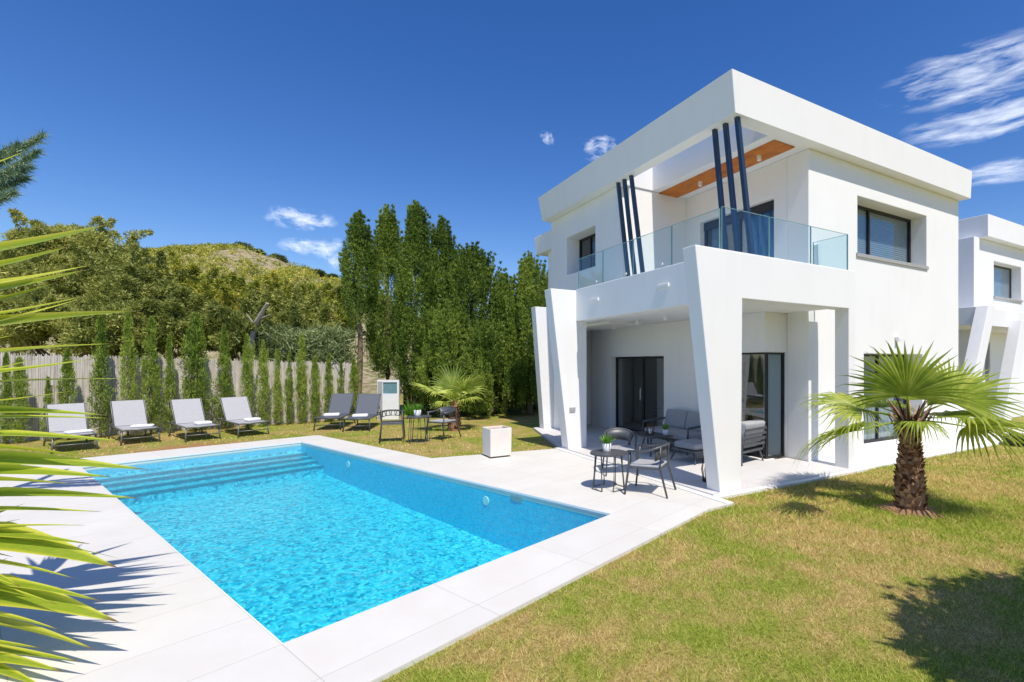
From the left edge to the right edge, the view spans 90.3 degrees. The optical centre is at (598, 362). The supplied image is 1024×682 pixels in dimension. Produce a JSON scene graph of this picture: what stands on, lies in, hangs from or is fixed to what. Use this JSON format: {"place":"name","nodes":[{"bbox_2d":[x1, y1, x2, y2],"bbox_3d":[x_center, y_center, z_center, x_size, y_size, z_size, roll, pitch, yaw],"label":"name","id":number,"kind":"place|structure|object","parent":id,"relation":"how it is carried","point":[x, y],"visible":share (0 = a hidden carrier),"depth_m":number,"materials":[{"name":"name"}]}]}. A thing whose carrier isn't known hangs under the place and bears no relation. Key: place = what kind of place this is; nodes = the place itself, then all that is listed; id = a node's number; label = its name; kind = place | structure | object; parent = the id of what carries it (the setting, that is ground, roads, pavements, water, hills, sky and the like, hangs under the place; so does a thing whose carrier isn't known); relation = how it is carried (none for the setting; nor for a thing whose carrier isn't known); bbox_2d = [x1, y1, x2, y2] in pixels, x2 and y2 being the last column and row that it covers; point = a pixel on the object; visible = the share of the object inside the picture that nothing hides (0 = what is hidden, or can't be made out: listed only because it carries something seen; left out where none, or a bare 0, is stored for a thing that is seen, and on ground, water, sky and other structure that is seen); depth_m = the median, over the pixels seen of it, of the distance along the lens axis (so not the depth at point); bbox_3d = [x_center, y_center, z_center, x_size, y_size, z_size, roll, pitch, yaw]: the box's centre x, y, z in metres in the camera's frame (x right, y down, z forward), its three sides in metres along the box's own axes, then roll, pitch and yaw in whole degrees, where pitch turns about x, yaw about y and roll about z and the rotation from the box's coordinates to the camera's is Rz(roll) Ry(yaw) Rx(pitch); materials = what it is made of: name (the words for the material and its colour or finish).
{"place":"outdoors","nodes":[
{"label":"outdoors","id":0,"kind":"place"},
{"bbox_2d":[0,247,524,396],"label":"hill","id":1,"kind":"structure","parent":0,"point":[369,382],"depth_m":56.66,"materials":[{"name":"plant"}]},
{"bbox_2d":[232,241,253,249],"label":"hill shrub","id":2,"kind":"object","parent":1,"relation":"on","point":[245,244],"visible":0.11,"depth_m":69.52,"materials":[{"name":"green plant"}]},
{"bbox_2d":[145,241,391,308],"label":"hillside scrub","id":3,"kind":"object","parent":1,"relation":"on","point":[200,248],"visible":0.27,"depth_m":61.30,"materials":[{"name":"green plant"}]},
{"bbox_2d":[266,253,287,262],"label":"hill shrub","id":4,"kind":"object","parent":1,"relation":"on","point":[279,256],"visible":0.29,"depth_m":69.63,"materials":[{"name":"green plant"}]},
{"bbox_2d":[314,268,326,276],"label":"hill shrub","id":5,"kind":"object","parent":1,"relation":"on","point":[320,272],"visible":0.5,"depth_m":69.53,"materials":[{"name":"green plant"}]},
{"bbox_2d":[325,273,339,279],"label":"hill shrub","id":6,"kind":"object","parent":1,"relation":"on","point":[332,274],"visible":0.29,"depth_m":69.47,"materials":[{"name":"green plant"}]},
{"bbox_2d":[0,395,1023,681],"bbox_3d":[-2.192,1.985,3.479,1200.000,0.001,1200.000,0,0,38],"label":"lawn","id":7,"kind":"structure","parent":0,"point":[522,423],"depth_m":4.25,"materials":[{"name":"plant"}]},
{"bbox_2d":[0,352,14,443],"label":"slim cypress","id":8,"kind":"object","parent":7,"relation":"on","point":[5,394],"visible":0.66,"depth_m":12.19,"materials":[{"name":"green plant"}]},
{"bbox_2d":[4,356,30,443],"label":"slim cypress","id":9,"kind":"object","parent":7,"relation":"on","point":[19,385],"visible":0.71,"depth_m":12.31,"materials":[{"name":"green plant"}]},
{"bbox_2d":[0,223,87,355],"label":"broadleaf tree","id":10,"kind":"object","parent":7,"relation":"on","point":[39,265],"visible":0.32,"depth_m":18.60,"materials":[{"name":"green plant"}]},
{"bbox_2d":[38,376,54,441],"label":"slim cypress","id":11,"kind":"object","parent":7,"relation":"on","point":[47,399],"visible":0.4,"depth_m":12.63,"materials":[{"name":"green plant"}]},
{"bbox_2d":[0,263,108,374],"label":"broadleaf tree","id":12,"kind":"object","parent":7,"relation":"on","point":[34,333],"visible":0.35,"depth_m":17.04,"materials":[{"name":"green plant"}]},
{"bbox_2d":[54,348,79,439],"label":"slim cypress","id":13,"kind":"object","parent":7,"relation":"on","point":[68,371],"visible":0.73,"depth_m":12.84,"materials":[{"name":"green plant"}]},
{"bbox_2d":[43,403,98,453],"bbox_3d":[-12.453,1.488,11.827,1.988,0.991,0.755,0,0,38],"label":"sun lounger","id":14,"kind":"object","parent":7,"relation":"on","point":[59,425],"visible":0.63,"depth_m":12.00,"materials":[{"name":"fabric"}]},
{"bbox_2d":[64,429,92,433],"bbox_3d":[-11.980,1.585,11.581,0.260,0.060,0.442,0,0,27],"label":"folded towel","id":15,"kind":"object","parent":14,"relation":"on","point":[78,431],"visible":0.98,"depth_m":11.53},
{"bbox_2d":[0,207,164,354],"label":"broadleaf tree","id":16,"kind":"object","parent":7,"relation":"on","point":[98,242],"visible":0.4,"depth_m":20.12,"materials":[{"name":"green plant"}]},
{"bbox_2d":[86,315,115,437],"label":"slim cypress","id":17,"kind":"object","parent":7,"relation":"on","point":[100,364],"visible":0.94,"depth_m":13.22,"materials":[{"name":"green plant"}]},
{"bbox_2d":[48,279,165,373],"bbox_3d":[-16.930,-0.429,17.592,3.382,4.981,3.813,0,0,26],"label":"broadleaf tree","id":18,"kind":"object","parent":7,"relation":"on","point":[81,330],"visible":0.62,"depth_m":16.95,"materials":[{"name":"green plant"}]},
{"bbox_2d":[50,241,200,354],"bbox_3d":[-18.562,-1.375,19.944,4.692,6.865,4.573,0,0,0],"label":"broadleaf tree","id":19,"kind":"object","parent":7,"relation":"on","point":[135,281],"visible":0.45,"depth_m":19.07,"materials":[{"name":"green plant"}]},
{"bbox_2d":[115,308,138,435],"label":"slim cypress","id":20,"kind":"object","parent":7,"relation":"on","point":[130,363],"visible":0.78,"depth_m":13.59,"materials":[{"name":"green plant"}]},
{"bbox_2d":[107,400,160,445],"bbox_3d":[-11.953,1.488,12.896,1.988,0.991,0.755,0,0,38],"label":"sun lounger","id":21,"kind":"object","parent":7,"relation":"on","point":[126,414],"visible":0.85,"depth_m":13.06,"materials":[{"name":"fabric"}]},
{"bbox_2d":[130,424,154,427],"bbox_3d":[-11.480,1.585,12.650,0.442,0.060,0.260,0,0,-32],"label":"folded towel","id":22,"kind":"object","parent":21,"relation":"on","point":[141,425],"visible":1,"depth_m":12.57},
{"bbox_2d":[137,315,167,434],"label":"slim cypress","id":23,"kind":"object","parent":7,"relation":"on","point":[153,373],"visible":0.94,"depth_m":13.89,"materials":[{"name":"green plant"}]},
{"bbox_2d":[162,333,176,432],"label":"slim cypress","id":24,"kind":"object","parent":7,"relation":"on","point":[169,381],"visible":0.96,"depth_m":14.13,"materials":[{"name":"green plant"}]},
{"bbox_2d":[0,352,350,441],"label":"reed fence","id":25,"kind":"object","parent":7,"relation":"on","point":[83,368],"visible":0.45,"depth_m":14.49,"materials":[{"name":"wood"}]},
{"bbox_2d":[130,285,220,372],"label":"mimosa tree","id":26,"kind":"object","parent":7,"relation":"on","point":[175,311],"visible":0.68,"depth_m":17.65,"materials":[{"name":"green plant"}]},
{"bbox_2d":[145,249,236,355],"bbox_3d":[-17.785,-1.440,22.069,3.715,6.995,3.711,0,0,0],"label":"mimosa tree","id":27,"kind":"object","parent":7,"relation":"on","point":[192,281],"visible":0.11,"depth_m":21.30,"materials":[{"name":"green plant"}]},
{"bbox_2d":[166,398,220,441],"bbox_3d":[-10.830,1.488,13.406,1.988,0.991,0.755,0,0,38],"label":"sun lounger","id":28,"kind":"object","parent":7,"relation":"on","point":[187,413],"visible":0.88,"depth_m":13.56,"materials":[{"name":"fabric"}]},
{"bbox_2d":[194,421,211,424],"bbox_3d":[-10.357,1.574,13.160,0.260,0.082,0.340,0,0,33],"label":"folded towel","id":29,"kind":"object","parent":28,"relation":"on","point":[202,422],"visible":1,"depth_m":13.09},
{"bbox_2d":[177,312,214,430],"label":"slim cypress","id":30,"kind":"object","parent":7,"relation":"on","point":[195,340],"visible":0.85,"depth_m":14.47,"materials":[{"name":"green plant"}]},
{"bbox_2d":[211,324,235,428],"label":"slim cypress","id":31,"kind":"object","parent":7,"relation":"on","point":[223,364],"visible":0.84,"depth_m":14.91,"materials":[{"name":"green plant"}]},
{"bbox_2d":[193,270,262,360],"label":"mimosa tree","id":32,"kind":"object","parent":7,"relation":"on","point":[228,295],"visible":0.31,"depth_m":20.22,"materials":[{"name":"green plant"}]},
{"bbox_2d":[204,288,277,360],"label":"mimosa tree","id":33,"kind":"object","parent":7,"relation":"on","point":[236,322],"visible":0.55,"depth_m":17.63,"materials":[{"name":"green plant"}]},
{"bbox_2d":[246,302,268,360],"bbox_3d":[-11.884,-0.768,17.339,1.298,2.602,0.287,0,0,23],"label":"dead branch","id":34,"kind":"object","parent":33,"relation":"attached to","point":[259,317],"visible":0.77,"depth_m":17.32,"materials":[{"name":"grey wood"}]},
{"bbox_2d":[216,396,268,436],"bbox_3d":[-10.089,1.488,14.204,1.988,0.991,0.755,0,0,38],"label":"sun lounger","id":35,"kind":"object","parent":7,"relation":"on","point":[236,410],"visible":0.81,"depth_m":14.35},
{"bbox_2d":[244,417,260,421],"bbox_3d":[-9.616,1.574,13.958,0.260,0.082,0.340,0,0,24],"label":"folded towel","id":36,"kind":"object","parent":35,"relation":"on","point":[252,419],"visible":1,"depth_m":13.86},
{"bbox_2d":[239,334,256,427],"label":"slim cypress","id":37,"kind":"object","parent":7,"relation":"on","point":[246,370],"visible":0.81,"depth_m":15.31,"materials":[{"name":"green plant"}]},
{"bbox_2d":[254,340,271,426],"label":"slim cypress","id":38,"kind":"object","parent":7,"relation":"on","point":[263,362],"visible":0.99,"depth_m":15.56,"materials":[{"name":"green plant"}]},
{"bbox_2d":[234,319,309,361],"bbox_3d":[-11.553,0.200,18.148,2.780,3.601,3.294,0,0,0],"label":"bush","id":39,"kind":"object","parent":7,"relation":"on","point":[275,328],"visible":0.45,"depth_m":17.68,"materials":[{"name":"green plant"}]},
{"bbox_2d":[270,349,284,425],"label":"slim cypress","id":40,"kind":"object","parent":7,"relation":"on","point":[276,381],"visible":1,"depth_m":15.82,"materials":[{"name":"green plant"}]},
{"bbox_2d":[258,269,307,314],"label":"mimosa tree","id":41,"kind":"object","parent":7,"relation":"on","point":[272,284],"visible":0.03,"depth_m":22.45,"materials":[{"name":"green plant"}]},
{"bbox_2d":[282,352,294,424],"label":"slim cypress","id":42,"kind":"object","parent":7,"relation":"on","point":[288,387],"visible":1,"depth_m":16.03,"materials":[{"name":"green plant"}]},
{"bbox_2d":[293,333,308,423],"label":"slim cypress","id":43,"kind":"object","parent":7,"relation":"on","point":[300,383],"visible":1,"depth_m":16.25,"materials":[{"name":"green plant"}]},
{"bbox_2d":[263,325,344,362],"bbox_3d":[-10.656,0.307,18.303,2.847,3.386,2.566,0,0,-31],"label":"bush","id":44,"kind":"object","parent":7,"relation":"on","point":[293,348],"visible":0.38,"depth_m":17.69,"materials":[{"name":"green plant"}]},
{"bbox_2d":[264,285,353,354],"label":"mimosa tree","id":45,"kind":"object","parent":7,"relation":"on","point":[298,311],"visible":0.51,"depth_m":19.01,"materials":[{"name":"green plant"}]},
{"bbox_2d":[307,355,321,422],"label":"slim cypress","id":46,"kind":"object","parent":7,"relation":"on","point":[315,381],"visible":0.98,"depth_m":16.49,"materials":[{"name":"green plant"}]},
{"bbox_2d":[321,353,335,421],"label":"slim cypress","id":47,"kind":"object","parent":7,"relation":"on","point":[327,379],"visible":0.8,"depth_m":16.76,"materials":[{"name":"green plant"}]},
{"bbox_2d":[290,321,368,365],"bbox_3d":[-9.692,0.216,18.094,2.706,3.568,2.755,0,0,0],"label":"bush","id":48,"kind":"object","parent":7,"relation":"on","point":[334,340],"visible":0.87,"depth_m":17.84,"materials":[{"name":"green plant"}]},
{"bbox_2d":[296,282,363,332],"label":"mimosa tree","id":49,"kind":"object","parent":7,"relation":"on","point":[334,299],"visible":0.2,"depth_m":21.82,"materials":[{"name":"green plant"}]},
{"bbox_2d":[313,393,355,430],"bbox_3d":[-8.155,1.488,15.675,0.755,0.991,1.988,0,0,-12],"label":"sun lounger","id":50,"kind":"object","parent":7,"relation":"on","point":[341,404],"visible":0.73,"depth_m":16.01,"materials":[{"name":"fabric"}]},
{"bbox_2d":[323,413,339,416],"bbox_3d":[-8.046,1.568,15.162,0.425,0.094,0.260,0,0,-21],"label":"folded towel","id":51,"kind":"object","parent":50,"relation":"on","point":[330,414],"visible":1,"depth_m":15.06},
{"bbox_2d":[336,359,344,420],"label":"slim cypress","id":52,"kind":"object","parent":7,"relation":"on","point":[340,380],"visible":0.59,"depth_m":17.02,"materials":[{"name":"green plant"}]},
{"bbox_2d":[348,358,360,415],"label":"slim cypress","id":53,"kind":"object","parent":7,"relation":"on","point":[354,380],"visible":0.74,"depth_m":17.28,"materials":[{"name":"green plant"}]},
{"bbox_2d":[337,209,379,404],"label":"conifer tree","id":54,"kind":"object","parent":7,"relation":"on","point":[359,242],"visible":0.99,"depth_m":18.40,"materials":[{"name":"green plant"}]},
{"bbox_2d":[342,394,380,431],"bbox_3d":[-7.184,1.488,15.437,0.755,0.991,1.988,0,0,-12],"label":"sun lounger","id":55,"kind":"object","parent":7,"relation":"on","point":[368,404],"visible":0.85,"depth_m":15.77,"materials":[{"name":"fabric"}]},
{"bbox_2d":[352,413,367,417],"bbox_3d":[-7.075,1.568,14.924,0.425,0.094,0.260,0,0,-21],"label":"folded towel","id":56,"kind":"object","parent":55,"relation":"on","point":[359,415],"visible":1,"depth_m":14.81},
{"bbox_2d":[0,435,733,681],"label":"pool deck","id":57,"kind":"structure","parent":7,"relation":"on","point":[175,614],"depth_m":4.40,"materials":[{"name":"ceramic"}]},
{"bbox_2d":[0,126,49,209],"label":"pine tree","id":58,"kind":"object","parent":57,"relation":"on","point":[10,176],"visible":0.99,"depth_m":5.90,"materials":[{"name":"green plant"}]},
{"bbox_2d":[0,151,146,681],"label":"fan palm","id":59,"kind":"object","parent":57,"relation":"on","point":[18,592],"visible":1,"depth_m":3.36,"materials":[{"name":"green plant"}]},
{"bbox_2d":[81,442,610,643],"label":"swimming pool","id":60,"kind":"structure","parent":57,"relation":"in","point":[285,544],"depth_m":7.93,"materials":[{"name":"liquid"}]},
{"bbox_2d":[482,425,511,457],"bbox_3d":[-2.125,1.649,10.521,0.470,0.599,0.470,0,0,-33],"label":"cube planter","id":61,"kind":"object","parent":57,"relation":"on","point":[496,441],"visible":1,"depth_m":10.34,"materials":[{"name":"plastic"}]},
{"bbox_2d":[590,449,626,491],"bbox_3d":[0.159,1.665,7.810,0.580,0.558,0.580,0,0,-11],"label":"round side table","id":62,"kind":"object","parent":57,"relation":"on","point":[614,453],"visible":0.94,"depth_m":7.72,"materials":[{"name":"metal"}]},
{"bbox_2d":[599,433,614,451],"bbox_3d":[0.126,1.244,7.869,0.273,0.283,0.337,0,0,20],"label":"potted plant","id":63,"kind":"object","parent":62,"relation":"on","point":[606,445],"visible":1,"depth_m":7.81,"materials":[{"name":"green plant"}]},
{"bbox_2d":[602,428,638,475],"bbox_3d":[0.374,1.572,8.972,0.586,0.765,0.668,0,0,-6],"label":"armchair","id":64,"kind":"object","parent":57,"relation":"on","point":[621,433],"visible":0.78,"depth_m":9.14,"materials":[{"name":"metal"}]},
{"bbox_2d":[624,442,676,498],"bbox_3d":[0.790,1.572,7.580,0.668,0.765,0.586,0,0,21],"label":"armchair","id":65,"kind":"object","parent":57,"relation":"on","point":[661,450],"visible":1,"depth_m":7.43,"materials":[{"name":"metal"}]},
{"bbox_2d":[362,203,412,379],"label":"conifer tree","id":66,"kind":"object","parent":7,"relation":"on","point":[379,336],"visible":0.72,"depth_m":19.21,"materials":[{"name":"green plant"}]},
{"bbox_2d":[377,380,399,419],"bbox_3d":[-7.350,1.290,17.585,0.720,1.380,0.120,0,0,-8],"label":"shower screen","id":67,"kind":"object","parent":7,"relation":"on","point":[388,391],"visible":0.98,"depth_m":17.56,"materials":[{"name":"white paint"}]},
{"bbox_2d":[379,409,405,442],"bbox_3d":[-5.204,1.553,12.683,0.615,0.803,0.701,0,0,-20],"label":"armchair","id":68,"kind":"object","parent":7,"relation":"on","point":[396,422],"visible":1,"depth_m":12.51,"materials":[{"name":"metal"}]},
{"bbox_2d":[402,400,413,415],"bbox_3d":[-6.731,1.574,17.856,1.064,0.657,0.971,0,0,-43],"label":"spiky plant","id":69,"kind":"object","parent":7,"relation":"on","point":[408,410],"visible":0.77,"depth_m":17.83,"materials":[{"name":"green plant"}]},
{"bbox_2d":[384,199,441,409],"bbox_3d":[-7.021,-2.116,19.189,2.208,8.303,2.116,0,0,0],"label":"conifer tree","id":70,"kind":"object","parent":7,"relation":"on","point":[414,255],"visible":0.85,"depth_m":18.77,"materials":[{"name":"green plant"}]},
{"bbox_2d":[407,415,431,442],"bbox_3d":[-4.439,1.631,12.445,0.580,0.624,0.580,0,0,-6],"label":"round side table","id":71,"kind":"object","parent":7,"relation":"on","point":[411,417],"visible":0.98,"depth_m":12.32,"materials":[{"name":"metal"}]},
{"bbox_2d":[412,403,423,415],"bbox_3d":[-4.511,1.155,12.498,0.341,0.326,0.422,0,0,-38],"label":"potted plant","id":72,"kind":"object","parent":71,"relation":"on","point":[417,409],"visible":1,"depth_m":12.44,"materials":[{"name":"green plant"}]},
{"bbox_2d":[411,214,468,404],"bbox_3d":[-6.204,-1.933,19.804,2.285,7.938,2.198,0,0,0],"label":"conifer tree","id":73,"kind":"object","parent":7,"relation":"on","point":[443,242],"visible":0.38,"depth_m":19.46,"materials":[{"name":"green plant"}]},
{"bbox_2d":[425,406,460,439],"bbox_3d":[-4.024,1.553,13.047,0.615,0.803,0.701,0,0,25],"label":"armchair","id":74,"kind":"object","parent":7,"relation":"on","point":[448,410],"visible":0.99,"depth_m":13.13,"materials":[{"name":"metal"}]},
{"bbox_2d":[407,297,484,416],"bbox_3d":[-5.533,-0.221,18.562,2.997,4.526,2.912,0,0,0],"label":"conifer tree","id":75,"kind":"object","parent":7,"relation":"on","point":[447,321],"visible":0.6,"depth_m":17.93,"materials":[{"name":"green plant"}]},
{"bbox_2d":[412,363,486,430],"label":"fan palm","id":76,"kind":"object","parent":7,"relation":"on","point":[451,383],"visible":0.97,"depth_m":14.54,"materials":[{"name":"plant"}]},
{"bbox_2d":[420,240,508,412],"bbox_3d":[-4.959,-1.395,19.935,3.705,6.864,3.822,0,0,15],"label":"conifer tree","id":77,"kind":"object","parent":7,"relation":"on","point":[475,272],"visible":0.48,"depth_m":19.37,"materials":[{"name":"green plant"}]},
{"bbox_2d":[403,386,537,410],"bbox_3d":[-4.303,1.412,21.119,7.467,1.176,0.062,0,0,-8],"label":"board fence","id":78,"kind":"object","parent":7,"relation":"on","point":[428,403],"visible":0.02,"depth_m":20.73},
{"bbox_2d":[440,320,535,417],"bbox_3d":[-3.906,0.243,18.734,4.223,3.675,3.726,0,0,-35],"label":"conifer tree","id":79,"kind":"object","parent":7,"relation":"on","point":[491,345],"visible":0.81,"depth_m":17.88,"materials":[{"name":"green plant"}]},
{"bbox_2d":[480,268,528,413],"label":"conifer tree","id":80,"kind":"object","parent":7,"relation":"on","point":[501,288],"visible":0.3,"depth_m":19.16,"materials":[{"name":"green plant"}]},
{"bbox_2d":[499,250,547,414],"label":"conifer tree","id":81,"kind":"object","parent":7,"relation":"on","point":[530,288],"visible":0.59,"depth_m":18.75,"materials":[{"name":"green plant"}]},
{"bbox_2d":[531,69,1023,503],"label":"villa","id":82,"kind":"object","parent":7,"relation":"on","point":[699,247],"visible":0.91,"depth_m":10.66,"materials":[{"name":"paint"}]},
{"bbox_2d":[579,234,594,270],"bbox_3d":[-0.112,-2.972,13.618,0.060,1.025,1.550,0,0,-31],"label":"window","id":83,"kind":"structure","parent":82,"relation":"in","point":[587,244],"depth_m":13.93,"materials":[{"name":"black glass"}]},
{"bbox_2d":[616,356,663,431],"bbox_3d":[1.159,0.870,13.684,0.102,2.070,2.465,0,0,-31],"label":"terrace door","id":84,"kind":"structure","parent":82,"relation":"in","point":[643,358],"depth_m":13.64,"materials":[{"name":"black glass"}]},
{"bbox_2d":[628,431,672,456],"bbox_3d":[1.094,1.728,10.803,0.631,0.396,0.910,0,0,-31],"label":"coffee table","id":85,"kind":"object","parent":82,"relation":"on","point":[648,437],"visible":0.62,"depth_m":10.59,"materials":[{"name":"metal"}]},
{"bbox_2d":[646,423,653,434],"bbox_3d":[1.103,1.401,10.692,0.181,0.255,0.181,0,0,0],"label":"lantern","id":86,"kind":"object","parent":85,"relation":"on","point":[651,431],"visible":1,"depth_m":10.67,"materials":[{"name":"metal"}]},
{"bbox_2d":[661,423,669,434],"bbox_3d":[1.415,1.401,10.657,0.218,0.255,0.270,0,0,-9],"label":"potted plant","id":87,"kind":"object","parent":85,"relation":"on","point":[665,428],"visible":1,"depth_m":10.62,"materials":[{"name":"green plant"}]},
{"bbox_2d":[642,409,701,455],"bbox_3d":[1.781,1.513,11.282,0.864,0.823,1.590,0,0,-31],"label":"sofa","id":88,"kind":"object","parent":82,"relation":"on","point":[683,425],"visible":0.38,"depth_m":11.29,"materials":[{"name":"fabric"}]},
{"bbox_2d":[670,438,702,464],"bbox_3d":[1.890,1.733,9.884,0.689,0.386,0.689,0,0,-35],"label":"footstool","id":89,"kind":"object","parent":82,"relation":"on","point":[694,446],"visible":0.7,"depth_m":9.69,"materials":[{"name":"fabric"}]},
{"bbox_2d":[704,200,773,257],"bbox_3d":[3.309,-2.453,11.555,0.304,1.985,2.210,0,0,-31],"label":"balcony door","id":90,"kind":"structure","parent":82,"relation":"in","point":[759,223],"depth_m":11.29,"materials":[{"name":"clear glass"}]},
{"bbox_2d":[742,363,745,392],"bbox_3d":[3.912,0.425,14.695,0.029,0.850,1.000,0,0,-31],"label":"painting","id":91,"kind":"object","parent":82,"relation":"attached to","point":[743,377],"visible":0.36,"depth_m":14.29,"materials":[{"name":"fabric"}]},
{"bbox_2d":[741,419,766,465],"bbox_3d":[2.711,1.513,9.840,0.820,0.823,0.864,0,0,-43],"label":"lounge chair","id":92,"kind":"object","parent":82,"relation":"on","point":[752,432],"visible":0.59,"depth_m":9.51,"materials":[{"name":"fabric"}]},
{"bbox_2d":[742,352,767,458],"bbox_3d":[3.138,0.850,10.298,0.060,2.110,0.785,0,0,-31],"label":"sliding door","id":93,"kind":"structure","parent":82,"relation":"in","point":[765,353],"depth_m":9.97,"materials":[{"name":"black metal"}]},
{"bbox_2d":[767,352,783,458],"bbox_3d":[3.551,0.850,10.126,0.525,2.110,0.060,0,0,-31],"label":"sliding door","id":94,"kind":"structure","parent":82,"relation":"in","point":[782,354],"depth_m":10.24,"materials":[{"name":"black metal"}]},
{"bbox_2d":[864,354,906,442],"bbox_3d":[6.430,0.812,11.824,2.420,2.015,0.354,0,0,-31],"label":"window","id":95,"kind":"structure","parent":82,"relation":"in","point":[885,418],"depth_m":11.97,"materials":[{"name":"black glass"}]},
{"bbox_2d":[856,205,928,269],"bbox_3d":[6.569,-2.882,11.523,2.940,1.285,0.485,0,0,-31],"label":"window","id":96,"kind":"structure","parent":82,"relation":"in","point":[886,225],"depth_m":11.84,"materials":[{"name":"clear glass"}]},
{"bbox_2d":[793,337,1023,517],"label":"fan palm","id":97,"kind":"object","parent":7,"relation":"on","point":[970,394],"visible":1,"depth_m":6.63,"materials":[{"name":"plant"}]},
{"bbox_2d":[952,214,1023,439],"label":"villa","id":98,"kind":"object","parent":7,"relation":"on","point":[990,326],"visible":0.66,"depth_m":16.72,"materials":[{"name":"white paint"}]},
{"bbox_2d":[993,265,1022,301],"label":"window","id":99,"kind":"structure","parent":98,"relation":"in","point":[999,269],"depth_m":18.40,"materials":[{"name":"blue glass"}]},
{"bbox_2d":[1001,432,1023,446],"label":"bush","id":100,"kind":"object","parent":7,"relation":"on","point":[1009,441],"visible":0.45,"depth_m":12.02,"materials":[{"name":"green plant"}]},
{"bbox_2d":[0,0,1023,349],"label":"sky","id":101,"kind":"structure","parent":0,"point":[266,125],"materials":[{"name":"blue"}]},
{"bbox_2d":[653,402,663,425],"bbox_3d":[2.058,1.513,13.854,0.864,0.823,0.790,0,0,-31],"label":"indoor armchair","id":102,"kind":"object","parent":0,"point":[658,407],"visible":0.27,"depth_m":13.77,"materials":[{"name":"fabric"}]},
{"bbox_2d":[701,456,705,481],"bbox_3d":[1.792,1.687,8.148,0.236,0.467,0.237,0,0,22],"label":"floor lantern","id":103,"kind":"object","parent":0,"point":[703,479],"visible":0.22,"depth_m":8.14,"materials":[{"name":"metal"}]},
{"bbox_2d":[742,408,763,419],"bbox_3d":[3.964,1.551,12.148,1.000,0.742,1.600,0,0,-31],"label":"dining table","id":104,"kind":"object","parent":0,"point":[754,411],"visible":0.17,"depth_m":12.16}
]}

